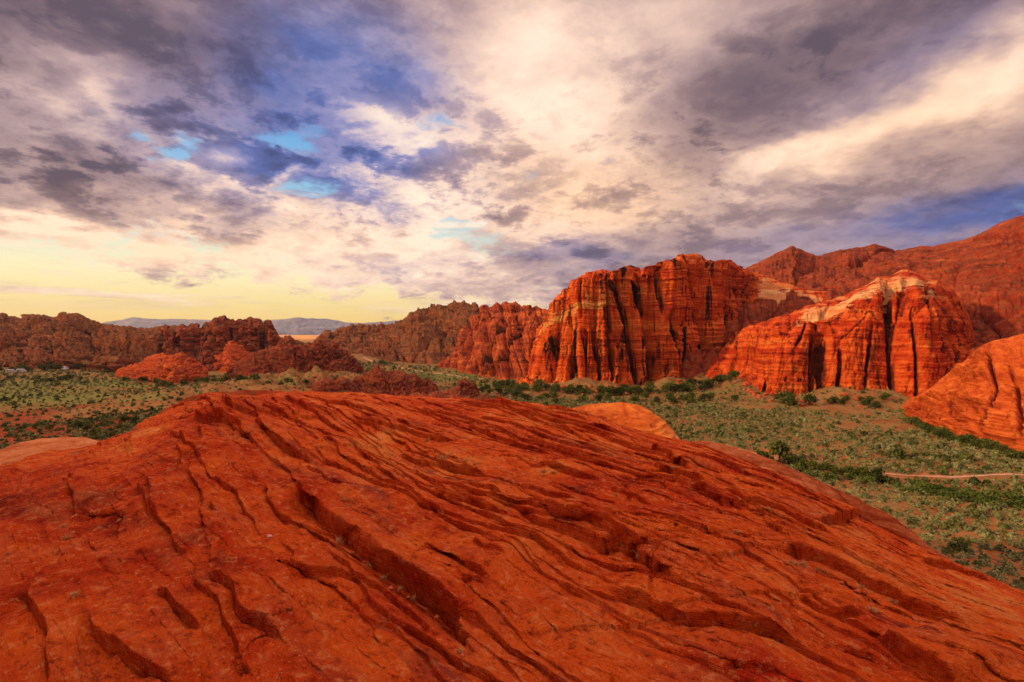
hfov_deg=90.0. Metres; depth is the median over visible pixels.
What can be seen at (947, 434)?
juniper tree
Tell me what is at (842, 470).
juniper tree
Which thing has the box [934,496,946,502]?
dark shrub
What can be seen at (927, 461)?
dark shrub
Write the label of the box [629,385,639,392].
juniper tree
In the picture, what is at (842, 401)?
juniper tree
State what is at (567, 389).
juniper tree
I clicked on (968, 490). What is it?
willow shrub
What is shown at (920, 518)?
sagebrush
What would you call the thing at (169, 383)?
juniper tree
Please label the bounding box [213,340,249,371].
rock outcrop
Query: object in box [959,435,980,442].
juniper tree
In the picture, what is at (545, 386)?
juniper tree
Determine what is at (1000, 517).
sagebrush
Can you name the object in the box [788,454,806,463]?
juniper tree
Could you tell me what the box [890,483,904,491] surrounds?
willow shrub
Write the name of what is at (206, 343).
rock butte
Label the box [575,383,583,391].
juniper tree
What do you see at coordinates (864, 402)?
juniper tree
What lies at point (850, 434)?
dark shrub
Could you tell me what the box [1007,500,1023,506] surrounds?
willow shrub
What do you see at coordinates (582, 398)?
juniper tree
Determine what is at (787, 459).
juniper tree
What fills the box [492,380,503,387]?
juniper tree
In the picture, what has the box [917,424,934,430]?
juniper tree
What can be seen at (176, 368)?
rock outcrop
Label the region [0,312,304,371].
plateau
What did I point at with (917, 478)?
dark shrub
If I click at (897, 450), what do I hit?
dark shrub
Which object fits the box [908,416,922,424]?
juniper tree
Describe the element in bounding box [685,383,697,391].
juniper tree
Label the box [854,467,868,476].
juniper tree
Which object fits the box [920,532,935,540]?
sagebrush
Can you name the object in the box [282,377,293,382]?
juniper tree
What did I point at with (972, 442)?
juniper tree
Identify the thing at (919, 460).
dark shrub
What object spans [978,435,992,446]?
juniper tree
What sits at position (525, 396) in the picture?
juniper tree
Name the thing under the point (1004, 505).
sagebrush
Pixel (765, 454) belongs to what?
juniper tree
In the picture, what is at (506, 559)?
rock ground
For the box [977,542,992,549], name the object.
sagebrush
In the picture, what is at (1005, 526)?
dark shrub
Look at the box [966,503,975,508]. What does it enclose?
dark shrub
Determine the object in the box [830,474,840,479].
willow shrub
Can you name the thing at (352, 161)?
sky
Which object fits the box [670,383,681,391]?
juniper tree
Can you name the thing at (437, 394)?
rock outcrop
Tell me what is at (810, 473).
willow shrub
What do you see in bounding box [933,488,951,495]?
willow shrub
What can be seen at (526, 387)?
juniper tree
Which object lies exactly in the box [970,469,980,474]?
sagebrush
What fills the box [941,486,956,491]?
willow shrub
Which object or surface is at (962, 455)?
dark shrub
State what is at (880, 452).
dark shrub
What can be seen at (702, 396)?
juniper tree
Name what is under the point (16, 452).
sandstone slab
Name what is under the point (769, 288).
sandstone slope
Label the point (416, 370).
path
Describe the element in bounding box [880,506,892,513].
dark shrub
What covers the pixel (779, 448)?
juniper tree
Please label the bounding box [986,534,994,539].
dark shrub
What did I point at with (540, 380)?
juniper tree
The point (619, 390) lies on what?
juniper tree
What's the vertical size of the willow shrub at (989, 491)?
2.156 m
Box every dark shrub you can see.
[3,432,12,437]
[846,431,855,437]
[859,431,868,435]
[876,449,884,455]
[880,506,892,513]
[884,430,892,434]
[887,444,910,459]
[905,517,922,525]
[906,440,915,444]
[911,476,925,481]
[914,458,923,462]
[924,459,934,464]
[925,524,933,530]
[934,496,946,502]
[935,466,947,471]
[938,524,946,530]
[942,546,954,553]
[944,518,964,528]
[947,540,967,552]
[949,484,961,490]
[951,536,960,541]
[956,451,976,460]
[960,538,971,545]
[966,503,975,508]
[967,508,985,519]
[969,476,981,485]
[972,559,983,566]
[983,465,993,470]
[983,482,992,487]
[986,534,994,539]
[998,522,1009,529]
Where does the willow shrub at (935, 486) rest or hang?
on the ground at (846, 425)
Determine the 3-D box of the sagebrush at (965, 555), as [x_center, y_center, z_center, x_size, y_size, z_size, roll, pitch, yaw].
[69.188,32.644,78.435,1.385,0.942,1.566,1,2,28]
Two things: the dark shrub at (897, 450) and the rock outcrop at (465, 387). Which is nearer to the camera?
the dark shrub at (897, 450)
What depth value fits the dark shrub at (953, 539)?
83.41 m
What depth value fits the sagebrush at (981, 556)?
77.67 m
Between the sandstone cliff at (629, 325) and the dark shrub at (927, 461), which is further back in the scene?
the sandstone cliff at (629, 325)
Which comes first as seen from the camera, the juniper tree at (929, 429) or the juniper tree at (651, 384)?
the juniper tree at (929, 429)
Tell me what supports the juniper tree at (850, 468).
on the ground at (846, 425)
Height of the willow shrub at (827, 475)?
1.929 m
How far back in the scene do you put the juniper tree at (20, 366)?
426.50 m
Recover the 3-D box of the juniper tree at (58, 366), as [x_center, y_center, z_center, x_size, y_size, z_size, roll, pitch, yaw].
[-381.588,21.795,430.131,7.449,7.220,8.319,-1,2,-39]
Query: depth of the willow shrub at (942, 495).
107.08 m
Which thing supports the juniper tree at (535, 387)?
on the ground at (846, 425)
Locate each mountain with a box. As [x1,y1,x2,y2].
[104,317,210,328]
[262,317,397,329]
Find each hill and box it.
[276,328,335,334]
[313,322,389,353]
[363,300,479,363]
[437,301,555,382]
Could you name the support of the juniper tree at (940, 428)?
on the ground at (846, 425)
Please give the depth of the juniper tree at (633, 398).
243.32 m
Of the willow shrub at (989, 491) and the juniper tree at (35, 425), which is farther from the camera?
the juniper tree at (35, 425)
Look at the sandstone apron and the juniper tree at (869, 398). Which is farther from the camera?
the sandstone apron
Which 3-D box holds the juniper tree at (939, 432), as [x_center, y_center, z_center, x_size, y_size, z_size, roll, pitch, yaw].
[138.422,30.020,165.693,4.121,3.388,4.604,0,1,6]
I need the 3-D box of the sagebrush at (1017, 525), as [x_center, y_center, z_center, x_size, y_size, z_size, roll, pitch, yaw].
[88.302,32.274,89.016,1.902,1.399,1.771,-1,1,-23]
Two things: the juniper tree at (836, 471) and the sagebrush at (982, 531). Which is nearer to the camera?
the sagebrush at (982, 531)
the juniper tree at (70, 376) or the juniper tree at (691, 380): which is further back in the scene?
the juniper tree at (70, 376)
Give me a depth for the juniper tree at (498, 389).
271.94 m
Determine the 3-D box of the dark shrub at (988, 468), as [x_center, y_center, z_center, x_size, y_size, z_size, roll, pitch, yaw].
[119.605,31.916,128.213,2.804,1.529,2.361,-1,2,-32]
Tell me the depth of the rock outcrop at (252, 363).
354.02 m
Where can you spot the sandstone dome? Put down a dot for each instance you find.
(979, 392)
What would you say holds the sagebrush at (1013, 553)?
on the ground at (846, 425)
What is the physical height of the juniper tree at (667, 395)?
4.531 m
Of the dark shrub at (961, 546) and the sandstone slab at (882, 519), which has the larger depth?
the dark shrub at (961, 546)
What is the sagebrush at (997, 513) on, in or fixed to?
on the ground at (846, 425)
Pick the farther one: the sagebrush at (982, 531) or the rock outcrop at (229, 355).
the rock outcrop at (229, 355)
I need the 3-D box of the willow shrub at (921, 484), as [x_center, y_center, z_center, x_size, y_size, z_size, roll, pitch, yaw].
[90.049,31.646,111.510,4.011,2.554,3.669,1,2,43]
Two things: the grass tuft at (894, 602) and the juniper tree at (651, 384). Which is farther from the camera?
the juniper tree at (651, 384)
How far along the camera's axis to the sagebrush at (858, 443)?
152.85 m
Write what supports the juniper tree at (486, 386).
on the ground at (846, 425)
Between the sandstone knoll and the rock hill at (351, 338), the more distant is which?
the rock hill at (351, 338)
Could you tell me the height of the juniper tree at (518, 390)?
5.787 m
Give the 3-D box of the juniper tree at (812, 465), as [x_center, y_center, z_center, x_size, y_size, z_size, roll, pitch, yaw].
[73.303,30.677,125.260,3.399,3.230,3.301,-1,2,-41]
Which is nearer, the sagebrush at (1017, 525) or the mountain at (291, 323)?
the sagebrush at (1017, 525)
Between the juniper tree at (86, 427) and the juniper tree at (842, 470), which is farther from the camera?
the juniper tree at (86, 427)
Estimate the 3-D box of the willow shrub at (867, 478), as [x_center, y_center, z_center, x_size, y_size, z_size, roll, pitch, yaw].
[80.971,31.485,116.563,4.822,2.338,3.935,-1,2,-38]
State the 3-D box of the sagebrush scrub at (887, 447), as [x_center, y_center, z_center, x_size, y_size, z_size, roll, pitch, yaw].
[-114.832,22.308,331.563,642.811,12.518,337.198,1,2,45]
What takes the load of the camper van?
on the ground at (846, 425)
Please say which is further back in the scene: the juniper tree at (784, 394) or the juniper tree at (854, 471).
the juniper tree at (784, 394)
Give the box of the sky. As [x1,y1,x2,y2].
[0,0,1023,322]
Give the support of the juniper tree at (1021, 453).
on the ground at (846, 425)
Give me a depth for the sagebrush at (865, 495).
105.98 m
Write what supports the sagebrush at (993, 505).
on the ground at (846, 425)
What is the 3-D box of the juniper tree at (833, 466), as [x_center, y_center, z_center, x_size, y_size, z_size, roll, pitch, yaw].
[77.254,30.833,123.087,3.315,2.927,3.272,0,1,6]
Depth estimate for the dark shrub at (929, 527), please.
87.55 m
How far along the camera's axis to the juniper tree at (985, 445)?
149.67 m
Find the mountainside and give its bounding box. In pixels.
[643,215,1023,382]
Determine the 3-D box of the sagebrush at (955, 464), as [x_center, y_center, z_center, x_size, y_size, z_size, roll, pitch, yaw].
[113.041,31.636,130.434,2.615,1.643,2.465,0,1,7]
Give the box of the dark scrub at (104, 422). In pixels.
[0,361,1023,581]
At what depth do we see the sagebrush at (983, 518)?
93.36 m
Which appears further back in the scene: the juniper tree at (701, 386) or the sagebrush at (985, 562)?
the juniper tree at (701, 386)
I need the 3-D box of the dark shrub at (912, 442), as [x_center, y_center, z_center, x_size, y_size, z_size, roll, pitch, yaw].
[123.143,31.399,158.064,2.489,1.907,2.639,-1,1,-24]
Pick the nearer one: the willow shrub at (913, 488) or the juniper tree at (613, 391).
the willow shrub at (913, 488)
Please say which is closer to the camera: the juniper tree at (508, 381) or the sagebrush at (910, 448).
the sagebrush at (910, 448)
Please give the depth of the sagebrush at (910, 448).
148.01 m
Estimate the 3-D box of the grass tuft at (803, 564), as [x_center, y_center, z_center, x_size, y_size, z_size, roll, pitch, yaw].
[3.683,2.804,6.444,0.150,0.075,0.137,0,1,-2]
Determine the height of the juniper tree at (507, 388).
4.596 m
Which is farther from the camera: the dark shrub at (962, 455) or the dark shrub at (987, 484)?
the dark shrub at (962, 455)
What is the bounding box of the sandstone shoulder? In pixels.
[156,390,285,414]
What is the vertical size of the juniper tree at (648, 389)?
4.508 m
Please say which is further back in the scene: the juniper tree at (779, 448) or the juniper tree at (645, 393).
the juniper tree at (645, 393)
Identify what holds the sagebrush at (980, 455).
on the ground at (846, 425)
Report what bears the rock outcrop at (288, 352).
on the ground at (846, 425)
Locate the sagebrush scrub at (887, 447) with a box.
[0,357,1023,588]
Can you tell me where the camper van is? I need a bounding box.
[5,369,15,372]
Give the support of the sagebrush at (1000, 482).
on the ground at (846, 425)
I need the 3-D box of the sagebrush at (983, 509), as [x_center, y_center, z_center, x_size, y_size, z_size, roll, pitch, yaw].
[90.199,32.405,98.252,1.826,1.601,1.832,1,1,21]
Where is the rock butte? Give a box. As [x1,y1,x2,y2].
[158,315,280,370]
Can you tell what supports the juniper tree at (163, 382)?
on the ground at (846, 425)
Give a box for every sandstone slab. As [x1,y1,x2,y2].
[0,437,97,465]
[692,440,949,559]
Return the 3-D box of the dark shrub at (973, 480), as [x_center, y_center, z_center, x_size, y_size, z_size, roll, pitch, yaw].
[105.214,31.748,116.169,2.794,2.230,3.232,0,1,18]
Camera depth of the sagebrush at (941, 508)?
98.69 m
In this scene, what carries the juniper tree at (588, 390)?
on the ground at (846, 425)
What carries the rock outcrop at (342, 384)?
on the ground at (846, 425)
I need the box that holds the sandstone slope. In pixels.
[742,272,837,306]
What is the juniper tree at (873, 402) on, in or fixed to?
on the ground at (846, 425)
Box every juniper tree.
[13,362,25,369]
[30,423,41,427]
[37,364,50,370]
[42,423,54,430]
[52,363,63,369]
[66,374,75,378]
[71,363,82,368]
[73,420,85,427]
[80,424,92,430]
[117,415,132,421]
[120,375,130,380]
[129,415,139,421]
[137,376,147,380]
[157,380,167,385]
[164,381,174,386]
[221,374,231,379]
[246,373,260,379]
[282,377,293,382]
[482,384,492,388]
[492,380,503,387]
[493,386,503,393]
[504,386,511,391]
[505,378,518,385]
[511,387,521,394]
[519,392,531,400]
[520,383,530,390]
[531,380,541,391]
[534,378,544,385]
[540,383,549,390]
[549,385,557,392]
[549,391,558,397]
[563,386,575,393]
[567,383,576,393]
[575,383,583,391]
[578,396,585,400]
[584,386,592,394]
[593,395,601,400]
[595,383,605,393]
[608,386,618,394]
[616,386,622,395]
[620,382,630,394]
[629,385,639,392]
[629,395,638,401]
[640,391,649,397]
[643,386,653,392]
[644,380,655,388]
[662,391,676,398]
[663,382,676,390]
[668,398,678,403]
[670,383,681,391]
[677,381,689,390]
[679,393,685,399]
[683,377,696,384]
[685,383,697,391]
[685,397,697,402]
[686,392,695,398]
[697,393,708,399]
[698,384,707,389]
[702,380,713,386]
[706,392,715,399]
[710,375,723,383]
[716,373,725,381]
[726,370,739,377]
[730,394,739,401]
[756,450,777,459]
[767,438,792,462]
[771,390,796,401]
[778,395,793,405]
[781,455,794,464]
[786,395,798,403]
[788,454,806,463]
[794,459,807,467]
[800,392,819,404]
[805,459,818,469]
[818,461,833,472]
[827,463,839,470]
[832,395,838,402]
[832,467,840,474]
[838,398,847,404]
[838,466,850,474]
[844,465,856,475]
[847,469,859,476]
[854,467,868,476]
[858,467,869,474]
[859,399,869,404]
[862,395,875,402]
[866,466,886,482]
[870,400,882,406]
[877,392,892,399]
[901,416,916,423]
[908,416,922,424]
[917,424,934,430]
[924,425,934,432]
[931,429,945,437]
[938,426,949,431]
[940,429,953,437]
[946,435,959,440]
[954,432,972,442]
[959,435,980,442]
[967,439,980,446]
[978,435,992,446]
[978,443,993,448]
[987,439,1001,448]
[997,445,1009,452]
[1004,449,1018,458]
[1013,450,1023,459]
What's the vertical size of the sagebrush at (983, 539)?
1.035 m
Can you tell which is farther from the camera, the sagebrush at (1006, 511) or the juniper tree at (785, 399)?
the juniper tree at (785, 399)
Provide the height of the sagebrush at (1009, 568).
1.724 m
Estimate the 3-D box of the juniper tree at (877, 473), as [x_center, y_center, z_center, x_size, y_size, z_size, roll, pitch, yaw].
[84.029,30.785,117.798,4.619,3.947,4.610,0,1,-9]
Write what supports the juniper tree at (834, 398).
on the ground at (846, 425)
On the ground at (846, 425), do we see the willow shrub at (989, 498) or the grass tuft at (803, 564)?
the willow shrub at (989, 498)
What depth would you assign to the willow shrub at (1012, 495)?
103.78 m
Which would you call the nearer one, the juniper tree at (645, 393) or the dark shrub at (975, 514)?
the dark shrub at (975, 514)
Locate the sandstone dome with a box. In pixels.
[901,333,1023,451]
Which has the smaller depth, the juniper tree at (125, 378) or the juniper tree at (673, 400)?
the juniper tree at (673, 400)
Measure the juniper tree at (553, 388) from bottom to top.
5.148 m
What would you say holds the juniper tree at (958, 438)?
on the ground at (846, 425)
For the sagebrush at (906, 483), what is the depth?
114.01 m
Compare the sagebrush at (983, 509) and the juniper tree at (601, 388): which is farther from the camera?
the juniper tree at (601, 388)
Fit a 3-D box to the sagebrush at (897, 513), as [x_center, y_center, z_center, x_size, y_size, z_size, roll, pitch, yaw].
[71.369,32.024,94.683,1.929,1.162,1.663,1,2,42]
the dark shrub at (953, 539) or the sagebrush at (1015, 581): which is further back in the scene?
the dark shrub at (953, 539)
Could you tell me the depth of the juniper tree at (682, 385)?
288.47 m
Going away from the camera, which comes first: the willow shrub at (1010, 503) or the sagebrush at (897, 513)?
the sagebrush at (897, 513)
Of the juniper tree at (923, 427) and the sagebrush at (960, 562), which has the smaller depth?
the sagebrush at (960, 562)
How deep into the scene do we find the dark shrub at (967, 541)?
82.45 m
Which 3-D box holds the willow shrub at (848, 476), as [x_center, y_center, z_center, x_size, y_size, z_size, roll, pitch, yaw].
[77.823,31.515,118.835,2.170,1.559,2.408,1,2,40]
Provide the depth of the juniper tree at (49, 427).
173.10 m
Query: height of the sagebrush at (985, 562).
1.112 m
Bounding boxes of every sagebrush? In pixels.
[854,440,862,446]
[859,492,869,498]
[892,511,903,516]
[902,481,910,486]
[907,446,915,450]
[917,515,926,520]
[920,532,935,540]
[935,512,943,517]
[936,506,949,512]
[945,501,957,507]
[950,462,959,467]
[954,560,963,565]
[959,551,969,557]
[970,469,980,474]
[974,453,984,457]
[974,526,990,536]
[976,506,987,513]
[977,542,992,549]
[977,552,989,559]
[979,514,988,520]
[979,536,987,542]
[979,559,993,566]
[985,569,1004,580]
[987,501,1003,509]
[991,510,1002,515]
[995,562,1016,575]
[996,514,1006,519]
[997,479,1005,484]
[1001,503,1010,508]
[1001,508,1011,513]
[1004,521,1013,528]
[1005,548,1018,557]
[1006,540,1017,544]
[1012,579,1021,584]
[1013,522,1023,529]
[1016,583,1023,588]
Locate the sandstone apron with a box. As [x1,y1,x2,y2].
[703,323,764,391]
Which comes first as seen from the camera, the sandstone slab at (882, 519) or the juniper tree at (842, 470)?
the sandstone slab at (882, 519)
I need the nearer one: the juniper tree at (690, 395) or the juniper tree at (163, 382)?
the juniper tree at (690, 395)
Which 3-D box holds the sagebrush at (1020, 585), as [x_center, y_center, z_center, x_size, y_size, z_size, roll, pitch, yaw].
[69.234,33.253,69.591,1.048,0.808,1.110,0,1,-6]
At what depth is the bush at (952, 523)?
88.66 m
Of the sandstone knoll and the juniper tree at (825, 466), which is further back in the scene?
the juniper tree at (825, 466)
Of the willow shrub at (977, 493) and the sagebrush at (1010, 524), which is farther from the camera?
the willow shrub at (977, 493)
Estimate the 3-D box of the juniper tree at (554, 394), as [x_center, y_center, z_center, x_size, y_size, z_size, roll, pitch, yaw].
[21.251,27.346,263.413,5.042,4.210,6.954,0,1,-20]
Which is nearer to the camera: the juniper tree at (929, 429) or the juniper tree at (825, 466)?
the juniper tree at (825, 466)
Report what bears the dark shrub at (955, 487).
on the ground at (846, 425)
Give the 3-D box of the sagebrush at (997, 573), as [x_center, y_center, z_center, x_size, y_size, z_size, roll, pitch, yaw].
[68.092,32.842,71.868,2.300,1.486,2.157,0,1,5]
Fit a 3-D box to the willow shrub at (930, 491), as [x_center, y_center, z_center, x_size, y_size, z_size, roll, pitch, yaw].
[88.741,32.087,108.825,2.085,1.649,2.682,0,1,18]
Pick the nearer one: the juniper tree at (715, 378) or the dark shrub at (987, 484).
the dark shrub at (987, 484)
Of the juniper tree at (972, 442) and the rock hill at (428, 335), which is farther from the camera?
the rock hill at (428, 335)
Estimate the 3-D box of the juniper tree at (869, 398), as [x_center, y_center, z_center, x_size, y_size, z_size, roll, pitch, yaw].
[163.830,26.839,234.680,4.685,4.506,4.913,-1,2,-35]
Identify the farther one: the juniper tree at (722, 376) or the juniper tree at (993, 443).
the juniper tree at (722, 376)
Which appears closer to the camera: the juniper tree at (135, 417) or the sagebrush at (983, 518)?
the sagebrush at (983, 518)
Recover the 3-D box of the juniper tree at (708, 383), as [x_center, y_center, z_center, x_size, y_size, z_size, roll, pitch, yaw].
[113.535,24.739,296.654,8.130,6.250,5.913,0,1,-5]
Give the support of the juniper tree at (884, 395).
on the ground at (846, 425)
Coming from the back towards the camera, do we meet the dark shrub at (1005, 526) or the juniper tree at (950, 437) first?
the juniper tree at (950, 437)
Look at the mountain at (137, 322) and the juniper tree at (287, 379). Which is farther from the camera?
the mountain at (137, 322)
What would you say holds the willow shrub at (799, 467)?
on the ground at (846, 425)
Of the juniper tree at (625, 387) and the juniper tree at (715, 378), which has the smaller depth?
the juniper tree at (625, 387)
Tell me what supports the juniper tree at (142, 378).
on the ground at (846, 425)
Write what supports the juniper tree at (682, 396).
on the ground at (846, 425)
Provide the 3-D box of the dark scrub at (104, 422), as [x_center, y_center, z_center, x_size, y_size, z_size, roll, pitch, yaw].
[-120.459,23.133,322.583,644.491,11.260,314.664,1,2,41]
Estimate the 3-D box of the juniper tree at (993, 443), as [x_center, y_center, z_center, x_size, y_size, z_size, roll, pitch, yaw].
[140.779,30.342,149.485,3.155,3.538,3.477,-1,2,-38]
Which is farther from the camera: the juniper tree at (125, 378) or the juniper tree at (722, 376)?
the juniper tree at (125, 378)
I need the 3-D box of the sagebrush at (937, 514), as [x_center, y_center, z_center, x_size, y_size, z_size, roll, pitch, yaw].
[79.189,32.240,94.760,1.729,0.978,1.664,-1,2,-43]
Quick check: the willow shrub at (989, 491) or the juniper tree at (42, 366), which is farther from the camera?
the juniper tree at (42, 366)
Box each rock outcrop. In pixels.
[113,352,208,383]
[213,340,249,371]
[226,346,276,379]
[267,335,364,373]
[297,376,359,392]
[351,364,437,395]
[409,390,495,399]
[445,378,479,397]
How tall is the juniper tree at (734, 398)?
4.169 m
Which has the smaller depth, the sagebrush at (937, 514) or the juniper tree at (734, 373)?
the sagebrush at (937, 514)
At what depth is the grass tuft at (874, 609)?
5.81 m
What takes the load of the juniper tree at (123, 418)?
on the ground at (846, 425)
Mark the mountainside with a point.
(981, 275)
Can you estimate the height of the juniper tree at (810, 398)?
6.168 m
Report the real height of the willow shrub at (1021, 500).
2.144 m
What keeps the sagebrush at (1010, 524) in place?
on the ground at (846, 425)
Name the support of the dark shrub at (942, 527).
on the ground at (846, 425)
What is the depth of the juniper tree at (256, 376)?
283.89 m
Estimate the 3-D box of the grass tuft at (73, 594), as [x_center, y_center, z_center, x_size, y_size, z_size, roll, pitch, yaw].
[-4.029,2.336,4.718,0.126,0.055,0.128,1,1,24]
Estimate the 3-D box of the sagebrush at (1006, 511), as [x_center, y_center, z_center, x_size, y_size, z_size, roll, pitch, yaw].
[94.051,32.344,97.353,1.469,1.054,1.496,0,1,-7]
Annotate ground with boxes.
[0,335,1023,590]
[0,391,1023,681]
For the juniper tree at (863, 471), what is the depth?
119.69 m
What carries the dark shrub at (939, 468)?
on the ground at (846, 425)
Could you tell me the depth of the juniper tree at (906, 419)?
187.30 m
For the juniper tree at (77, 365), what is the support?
on the ground at (846, 425)
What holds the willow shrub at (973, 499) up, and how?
on the ground at (846, 425)
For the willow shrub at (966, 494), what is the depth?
105.34 m
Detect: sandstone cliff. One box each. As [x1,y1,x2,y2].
[490,254,758,385]
[725,269,976,396]
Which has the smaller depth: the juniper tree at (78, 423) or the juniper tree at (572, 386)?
the juniper tree at (78, 423)
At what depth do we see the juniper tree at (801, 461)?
128.31 m
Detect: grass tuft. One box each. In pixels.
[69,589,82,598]
[798,561,810,566]
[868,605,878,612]
[887,596,898,604]
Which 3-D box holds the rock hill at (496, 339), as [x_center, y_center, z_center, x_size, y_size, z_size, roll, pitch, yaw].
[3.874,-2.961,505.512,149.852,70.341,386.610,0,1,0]
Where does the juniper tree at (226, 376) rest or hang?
on the ground at (846, 425)
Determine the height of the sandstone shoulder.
32.587 m
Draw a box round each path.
[363,357,483,378]
[752,452,1023,477]
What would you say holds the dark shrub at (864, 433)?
on the ground at (846, 425)
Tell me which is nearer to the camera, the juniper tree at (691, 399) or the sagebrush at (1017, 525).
the sagebrush at (1017, 525)
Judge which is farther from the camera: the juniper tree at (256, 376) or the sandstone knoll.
the juniper tree at (256, 376)
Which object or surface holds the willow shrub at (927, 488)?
on the ground at (846, 425)
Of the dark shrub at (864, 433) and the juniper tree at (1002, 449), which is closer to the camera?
the juniper tree at (1002, 449)
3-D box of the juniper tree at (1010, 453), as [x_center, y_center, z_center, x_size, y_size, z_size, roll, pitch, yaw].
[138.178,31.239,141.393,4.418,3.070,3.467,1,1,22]
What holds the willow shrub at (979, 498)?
on the ground at (846, 425)
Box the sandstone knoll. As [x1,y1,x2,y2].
[572,402,678,438]
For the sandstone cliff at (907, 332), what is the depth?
264.41 m
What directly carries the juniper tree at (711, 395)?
on the ground at (846, 425)
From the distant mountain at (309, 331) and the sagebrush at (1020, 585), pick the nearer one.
the sagebrush at (1020, 585)
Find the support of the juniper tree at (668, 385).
on the ground at (846, 425)
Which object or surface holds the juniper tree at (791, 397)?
on the ground at (846, 425)
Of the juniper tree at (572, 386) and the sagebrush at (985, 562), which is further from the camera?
the juniper tree at (572, 386)
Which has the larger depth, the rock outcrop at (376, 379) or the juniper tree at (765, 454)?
the rock outcrop at (376, 379)
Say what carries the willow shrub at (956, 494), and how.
on the ground at (846, 425)
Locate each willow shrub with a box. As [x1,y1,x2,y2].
[792,462,806,471]
[802,470,818,475]
[818,472,832,479]
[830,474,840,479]
[843,474,852,479]
[857,473,880,481]
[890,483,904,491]
[909,486,920,491]
[914,480,934,489]
[918,487,935,493]
[923,483,940,489]
[924,489,936,495]
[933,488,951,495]
[939,491,955,497]
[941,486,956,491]
[948,491,964,500]
[959,491,975,498]
[960,487,979,492]
[963,497,980,502]
[970,491,986,496]
[976,495,990,503]
[980,494,997,505]
[982,489,1004,499]
[994,498,1007,504]
[998,491,1023,499]
[1006,500,1016,506]
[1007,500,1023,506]
[1014,498,1023,507]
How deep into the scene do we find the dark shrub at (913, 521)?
89.89 m
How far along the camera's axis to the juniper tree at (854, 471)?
120.48 m
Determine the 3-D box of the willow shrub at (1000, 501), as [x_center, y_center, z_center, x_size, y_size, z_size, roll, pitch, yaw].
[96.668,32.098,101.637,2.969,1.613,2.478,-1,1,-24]
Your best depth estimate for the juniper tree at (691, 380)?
300.64 m
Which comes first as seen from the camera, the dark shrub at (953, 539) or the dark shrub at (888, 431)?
the dark shrub at (953, 539)
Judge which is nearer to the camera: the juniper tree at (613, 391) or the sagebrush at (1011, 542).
the sagebrush at (1011, 542)
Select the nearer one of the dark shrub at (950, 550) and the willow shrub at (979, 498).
the dark shrub at (950, 550)
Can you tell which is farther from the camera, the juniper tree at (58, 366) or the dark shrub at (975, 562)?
the juniper tree at (58, 366)
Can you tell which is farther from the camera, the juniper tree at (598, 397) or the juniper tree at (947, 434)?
the juniper tree at (598, 397)
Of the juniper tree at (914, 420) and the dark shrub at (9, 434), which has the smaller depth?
the dark shrub at (9, 434)
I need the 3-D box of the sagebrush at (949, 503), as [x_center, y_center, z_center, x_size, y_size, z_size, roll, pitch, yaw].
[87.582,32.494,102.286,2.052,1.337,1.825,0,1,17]
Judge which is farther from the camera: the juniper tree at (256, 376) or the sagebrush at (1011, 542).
the juniper tree at (256, 376)

